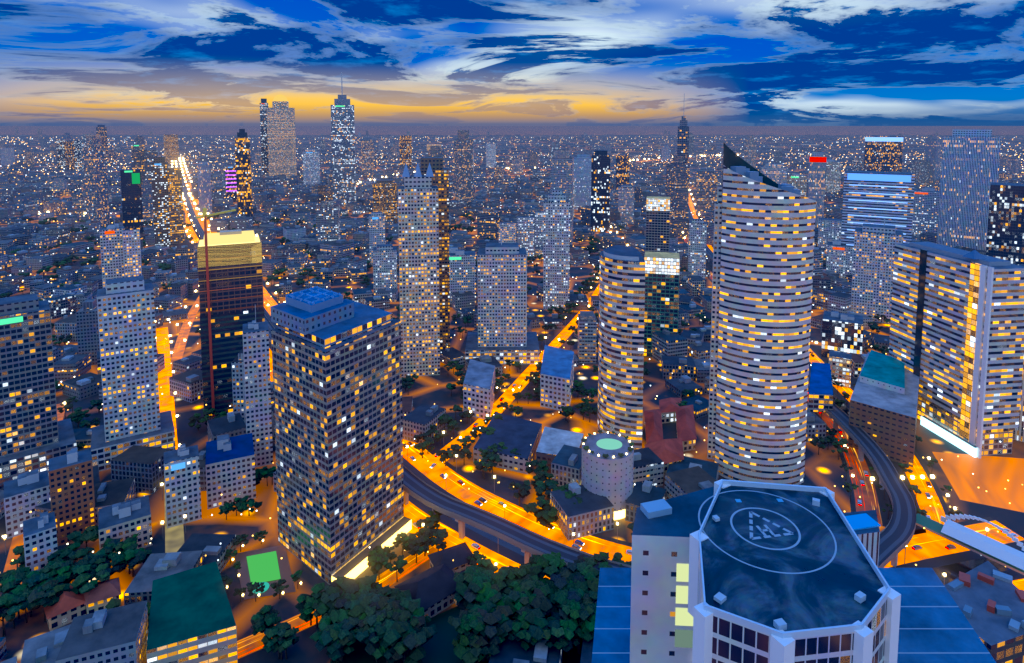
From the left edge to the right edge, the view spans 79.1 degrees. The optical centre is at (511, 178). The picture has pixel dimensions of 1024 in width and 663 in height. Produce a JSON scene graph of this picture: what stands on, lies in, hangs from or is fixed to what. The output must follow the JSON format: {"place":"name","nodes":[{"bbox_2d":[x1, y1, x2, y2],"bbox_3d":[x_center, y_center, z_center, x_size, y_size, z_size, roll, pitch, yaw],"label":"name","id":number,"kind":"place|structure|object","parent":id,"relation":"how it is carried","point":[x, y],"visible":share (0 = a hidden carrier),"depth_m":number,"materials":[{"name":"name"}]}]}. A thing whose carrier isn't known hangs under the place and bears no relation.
{"place":"outdoors","nodes":[
{"label":"outdoors","id":0,"kind":"place"},
{"bbox_2d":[0,126,1023,662],"bbox_3d":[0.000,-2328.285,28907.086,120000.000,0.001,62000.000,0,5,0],"label":"ground","id":1,"kind":"structure","parent":0,"point":[824,470],"depth_m":443.53,"materials":[{"name":"grey concrete"}]},
{"bbox_2d":[0,213,962,662],"bbox_3d":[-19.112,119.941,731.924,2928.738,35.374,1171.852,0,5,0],"label":"trees","id":2,"kind":"object","parent":1,"relation":"on","point":[530,603],"visible":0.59,"depth_m":255.22,"materials":[{"name":"green plant"}]},
{"bbox_2d":[0,136,1022,595],"bbox_3d":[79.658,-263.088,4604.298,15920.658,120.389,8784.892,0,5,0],"label":"street lamps","id":3,"kind":"object","parent":1,"relation":"on","point":[474,226],"visible":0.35,"depth_m":1279.69,"materials":[{"name":"orange"}]},
{"bbox_2d":[0,127,1023,662],"bbox_3d":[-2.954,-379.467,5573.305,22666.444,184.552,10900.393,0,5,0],"label":"city buildings","id":4,"kind":"structure","parent":1,"relation":"on","point":[112,635],"depth_m":940.16,"materials":[{"name":"blue"}]},
{"bbox_2d":[0,72,1023,662],"bbox_3d":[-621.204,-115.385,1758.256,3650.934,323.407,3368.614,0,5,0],"label":"skyscrapers","id":5,"kind":"structure","parent":1,"relation":"on","point":[760,554],"depth_m":347.86,"materials":[{"name":"blue"}]},
{"bbox_2d":[0,159,1023,662],"bbox_3d":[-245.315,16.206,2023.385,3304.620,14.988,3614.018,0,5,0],"label":"roads","id":6,"kind":"structure","parent":0,"point":[510,531],"depth_m":319.42,"materials":[{"name":"asphalt"}]},
{"bbox_2d":[0,0,1023,125],"label":"sky","id":7,"kind":"structure","parent":0,"point":[63,62],"materials":[{"name":"blue"}]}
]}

